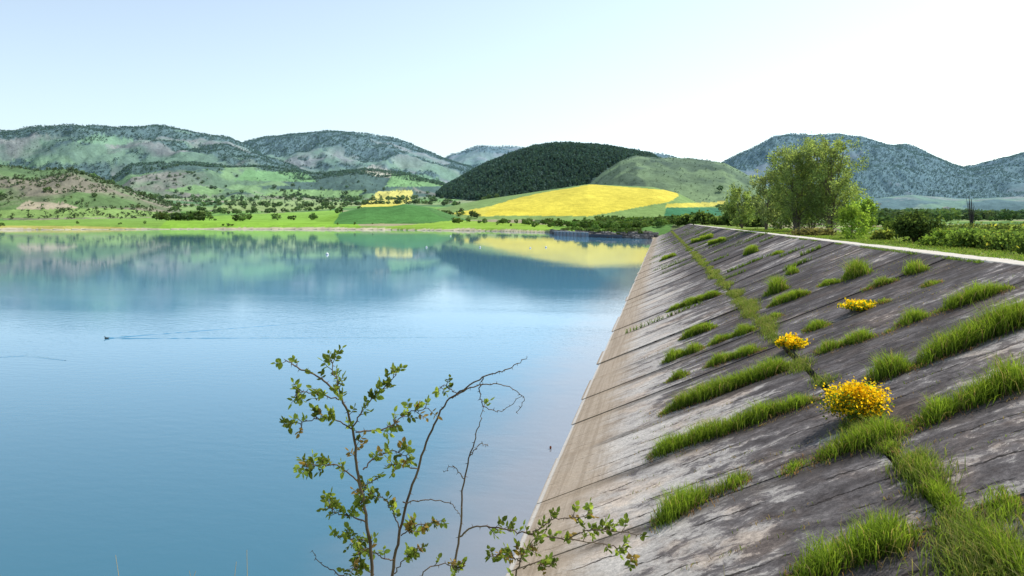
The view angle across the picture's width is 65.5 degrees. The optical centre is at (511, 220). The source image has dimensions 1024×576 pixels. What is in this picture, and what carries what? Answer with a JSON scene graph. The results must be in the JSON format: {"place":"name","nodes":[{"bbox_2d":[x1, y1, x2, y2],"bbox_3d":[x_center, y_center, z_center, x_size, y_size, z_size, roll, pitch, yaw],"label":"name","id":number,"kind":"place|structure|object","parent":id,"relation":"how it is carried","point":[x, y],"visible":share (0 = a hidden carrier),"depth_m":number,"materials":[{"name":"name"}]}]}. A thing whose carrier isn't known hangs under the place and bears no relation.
{"place":"outdoors","nodes":[
{"label":"outdoors","id":0,"kind":"place"},
{"bbox_2d":[0,229,652,575],"bbox_3d":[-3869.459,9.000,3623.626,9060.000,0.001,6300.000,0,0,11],"label":"lake water","id":1,"kind":"structure","parent":0,"point":[159,457],"depth_m":43.52,"materials":[{"name":"blue liquid"}]},
{"bbox_2d":[0,316,482,360],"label":"water wake","id":2,"kind":"object","parent":1,"relation":"on","point":[261,326],"visible":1,"depth_m":61.37,"materials":[{"name":"blue liquid"}]},
{"bbox_2d":[0,125,1023,238],"bbox_3d":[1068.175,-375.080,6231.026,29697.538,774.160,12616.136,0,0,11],"label":"valley terrain","id":3,"kind":"structure","parent":0,"point":[647,194],"depth_m":2276.77,"materials":[{"name":"green plant"}]},
{"bbox_2d":[0,164,178,218],"bbox_3d":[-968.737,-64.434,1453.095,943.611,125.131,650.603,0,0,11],"label":"scrub on hill","id":4,"kind":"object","parent":3,"relation":"on","point":[58,175],"visible":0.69,"depth_m":1331.59,"materials":[{"name":"green plant"}]},
{"bbox_2d":[1,126,466,206],"bbox_3d":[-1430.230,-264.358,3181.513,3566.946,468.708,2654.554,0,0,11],"label":"scrub on hillside","id":5,"kind":"object","parent":3,"relation":"on","point":[147,172],"visible":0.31,"depth_m":2340.20,"materials":[{"name":"green plant"}]},
{"bbox_2d":[0,123,474,185],"bbox_3d":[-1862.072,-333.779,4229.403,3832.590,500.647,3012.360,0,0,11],"label":"forest on ridge","id":6,"kind":"object","parent":3,"relation":"on","point":[295,168],"visible":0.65,"depth_m":3717.54,"materials":[{"name":"green plant"}]},
{"bbox_2d":[0,164,1023,233],"bbox_3d":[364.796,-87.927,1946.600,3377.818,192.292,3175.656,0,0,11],"label":"valley hedgerow trees","id":7,"kind":"object","parent":3,"relation":"on","point":[613,223],"visible":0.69,"depth_m":1319.99,"materials":[{"name":"green plant"}]},
{"bbox_2d":[435,141,657,200],"bbox_3d":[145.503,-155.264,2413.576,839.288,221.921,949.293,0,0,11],"label":"pine trees","id":8,"kind":"object","parent":3,"relation":"on","point":[576,153],"visible":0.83,"depth_m":2250.06,"materials":[{"name":"green plant"}]},
{"bbox_2d":[445,145,676,166],"bbox_3d":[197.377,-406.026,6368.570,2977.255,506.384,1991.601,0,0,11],"label":"forest on ridge","id":9,"kind":"object","parent":3,"relation":"on","point":[481,146],"visible":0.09,"depth_m":6701.53,"materials":[{"name":"green plant"}]},
{"bbox_2d":[554,231,621,237],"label":"spillway wall","id":10,"kind":"structure","parent":3,"relation":"on","point":[569,233],"depth_m":445.57,"materials":[{"name":"grey concrete"}]},
{"bbox_2d":[549,229,658,238],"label":"shore rocks","id":11,"kind":"object","parent":3,"relation":"on","point":[636,235],"visible":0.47,"depth_m":414.73,"materials":[{"name":"grey stone"}]},
{"bbox_2d":[595,155,756,205],"bbox_3d":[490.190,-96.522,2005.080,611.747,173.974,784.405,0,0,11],"label":"scrub on green hill","id":12,"kind":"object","parent":3,"relation":"on","point":[732,167],"visible":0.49,"depth_m":1989.04,"materials":[{"name":"green plant"}]},
{"bbox_2d":[674,213,691,225],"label":"crest shrub","id":13,"kind":"object","parent":3,"relation":"on","point":[684,219],"visible":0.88,"depth_m":407.98,"materials":[{"name":"green plant"}]},
{"bbox_2d":[721,132,1023,199],"bbox_3d":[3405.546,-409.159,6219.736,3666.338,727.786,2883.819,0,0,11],"label":"forest on mountain","id":14,"kind":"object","parent":3,"relation":"on","point":[966,167],"visible":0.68,"depth_m":6091.43,"materials":[{"name":"green plant"}]},
{"bbox_2d":[0,0,1023,165],"label":"sky","id":15,"kind":"structure","parent":0,"point":[712,80],"materials":[{"name":"blue"}]},
{"bbox_2d":[691,224,1023,265],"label":"gravel path","id":16,"kind":"structure","parent":0,"point":[992,260],"depth_m":42.67,"materials":[{"name":"beige gravel"}]},
{"bbox_2d":[691,224,1023,520],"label":"dam embankment","id":17,"kind":"structure","parent":0,"point":[783,348],"depth_m":45.38,"materials":[{"name":"grey concrete"}]},
{"bbox_2d":[689,209,715,224],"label":"crest shrub","id":18,"kind":"object","parent":17,"relation":"on","point":[702,216],"visible":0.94,"depth_m":328.14,"materials":[{"name":"green plant"}]},
{"bbox_2d":[709,216,725,224],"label":"crest shrub","id":19,"kind":"object","parent":17,"relation":"on","point":[714,220],"visible":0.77,"depth_m":291.94,"materials":[{"name":"green plant"}]},
{"bbox_2d":[720,211,734,225],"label":"crest shrub","id":20,"kind":"object","parent":17,"relation":"on","point":[725,216],"visible":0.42,"depth_m":255.49,"materials":[{"name":"green plant"}]},
{"bbox_2d":[719,183,760,227],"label":"poplar tree","id":21,"kind":"object","parent":17,"relation":"on","point":[735,198],"visible":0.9,"depth_m":170.72,"materials":[{"name":"green plant"}]},
{"bbox_2d":[728,210,754,226],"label":"crest shrub","id":22,"kind":"object","parent":17,"relation":"on","point":[745,218],"visible":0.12,"depth_m":227.65,"materials":[{"name":"green plant"}]},
{"bbox_2d":[744,214,769,226],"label":"crest shrub","id":23,"kind":"object","parent":17,"relation":"on","point":[755,223],"visible":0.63,"depth_m":204.15,"materials":[{"name":"green plant"}]},
{"bbox_2d":[506,224,1023,575],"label":"dam slope","id":24,"kind":"structure","parent":17,"relation":"on","point":[597,461],"depth_m":23.79,"materials":[{"name":"concrete"}]},
{"bbox_2d":[749,168,783,229],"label":"poplar tree","id":25,"kind":"object","parent":17,"relation":"on","point":[766,211],"visible":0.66,"depth_m":141.05,"materials":[{"name":"green plant"}]},
{"bbox_2d":[760,188,795,229],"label":"poplar tree","id":26,"kind":"object","parent":17,"relation":"on","point":[777,225],"visible":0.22,"depth_m":146.12,"materials":[{"name":"green plant"}]},
{"bbox_2d":[774,332,813,350],"bbox_3d":[11.274,4.846,31.758,1.614,0.794,1.500,0,0,11],"label":"broom shrub","id":27,"kind":"object","parent":17,"relation":"on","point":[790,341],"visible":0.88,"depth_m":31.59,"materials":[{"name":"yellow plant"}]},
{"bbox_2d":[761,138,830,229],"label":"poplar tree","id":28,"kind":"object","parent":17,"relation":"on","point":[785,172],"visible":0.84,"depth_m":123.24,"materials":[{"name":"green plant"}]},
{"bbox_2d":[786,227,839,235],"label":"roadside shrub","id":29,"kind":"object","parent":17,"relation":"on","point":[817,231],"visible":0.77,"depth_m":87.97,"materials":[{"name":"green plant"}]},
{"bbox_2d":[776,160,860,228],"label":"poplar tree","id":30,"kind":"object","parent":17,"relation":"on","point":[814,225],"visible":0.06,"depth_m":127.67,"materials":[{"name":"green plant"}]},
{"bbox_2d":[625,227,1023,575],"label":"joint grass","id":31,"kind":"structure","parent":17,"relation":"on","point":[999,551],"depth_m":19.41,"materials":[{"name":"green plant"}]},
{"bbox_2d":[793,131,869,228],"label":"poplar tree","id":32,"kind":"object","parent":17,"relation":"on","point":[838,165],"visible":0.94,"depth_m":119.01,"materials":[{"name":"green plant"}]},
{"bbox_2d":[828,200,874,238],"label":"poplar sapling","id":33,"kind":"object","parent":17,"relation":"on","point":[849,212],"visible":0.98,"depth_m":72.79,"materials":[{"name":"green plant"}]},
{"bbox_2d":[811,376,895,421],"bbox_3d":[9.023,4.698,20.839,1.998,1.264,2.046,0,0,-23],"label":"broom shrub","id":34,"kind":"object","parent":17,"relation":"on","point":[850,400],"visible":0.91,"depth_m":20.62,"materials":[{"name":"yellow plant"}]},
{"bbox_2d":[837,298,876,311],"bbox_3d":[14.727,3.608,33.787,1.822,0.633,1.736,0,0,11],"label":"broom shrub","id":35,"kind":"object","parent":17,"relation":"on","point":[861,305],"visible":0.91,"depth_m":33.47,"materials":[{"name":"yellow plant"}]},
{"bbox_2d":[855,195,881,234],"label":"poplar sapling","id":36,"kind":"object","parent":17,"relation":"on","point":[871,203],"visible":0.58,"depth_m":92.60,"materials":[{"name":"green plant"}]},
{"bbox_2d":[726,228,1023,262],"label":"crest grass","id":37,"kind":"structure","parent":17,"relation":"on","point":[965,250],"depth_m":50.33,"materials":[{"name":"green plant"}]},
{"bbox_2d":[869,226,897,240],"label":"roadside shrub","id":38,"kind":"object","parent":17,"relation":"on","point":[881,234],"visible":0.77,"depth_m":67.81,"materials":[{"name":"green plant"}]},
{"bbox_2d":[875,220,894,230],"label":"roadside shrub","id":39,"kind":"object","parent":17,"relation":"on","point":[885,224],"visible":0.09,"depth_m":85.58,"materials":[{"name":"green plant"}]},
{"bbox_2d":[887,208,946,241],"bbox_3d":[30.794,0.473,60.440,4.260,2.875,4.235,0,0,11],"label":"roadside shrub","id":40,"kind":"object","parent":17,"relation":"on","point":[915,226],"visible":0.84,"depth_m":59.77,"materials":[{"name":"green plant"}]},
{"bbox_2d":[914,228,965,246],"bbox_3d":[28.608,1.164,52.620,3.316,1.478,3.387,0,0,-9],"label":"roadside shrub","id":41,"kind":"object","parent":17,"relation":"on","point":[935,237],"visible":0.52,"depth_m":52.51,"materials":[{"name":"green plant"}]},
{"bbox_2d":[933,221,982,230],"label":"roadside shrub","id":42,"kind":"object","parent":17,"relation":"on","point":[951,226],"visible":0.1,"depth_m":91.68,"materials":[{"name":"green plant"}]},
{"bbox_2d":[936,226,1000,248],"bbox_3d":[28.628,1.098,48.665,4.553,1.601,4.318,0,0,39],"label":"roadside shrub","id":43,"kind":"object","parent":17,"relation":"on","point":[966,239],"visible":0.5,"depth_m":48.55,"materials":[{"name":"green plant"}]},
{"bbox_2d":[966,195,975,222],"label":"dead tree","id":44,"kind":"object","parent":17,"relation":"on","point":[971,212],"visible":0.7,"depth_m":113.73,"materials":[{"name":"grey wood"}]},
{"bbox_2d":[956,220,1023,231],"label":"roadside shrub","id":45,"kind":"object","parent":17,"relation":"on","point":[998,226],"visible":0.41,"depth_m":84.08,"materials":[{"name":"green plant"}]},
{"bbox_2d":[972,227,1023,251],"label":"roadside shrub","id":46,"kind":"object","parent":17,"relation":"on","point":[995,240],"visible":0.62,"depth_m":44.09,"materials":[{"name":"green plant"}]},
{"bbox_2d":[1000,229,1023,254],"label":"roadside shrub","id":47,"kind":"object","parent":17,"relation":"on","point":[1019,247],"visible":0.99,"depth_m":39.58,"materials":[{"name":"green plant"}]},
{"bbox_3d":[-12.902,6.519,4.449,53.000,9.656,32.000,0,0,11],"label":"near bank","id":48,"kind":"object","parent":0,"visible":0},
{"bbox_2d":[115,555,724,575],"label":"dry grass stalks","id":49,"kind":"object","parent":48,"relation":"on","point":[247,569],"visible":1,"depth_m":3.49,"materials":[{"name":"plant"}]},
{"bbox_2d":[271,345,649,575],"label":"wild rose bush","id":50,"kind":"object","parent":48,"relation":"on","point":[409,525],"visible":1,"depth_m":3.43,"materials":[{"name":"green plant"}]}
]}

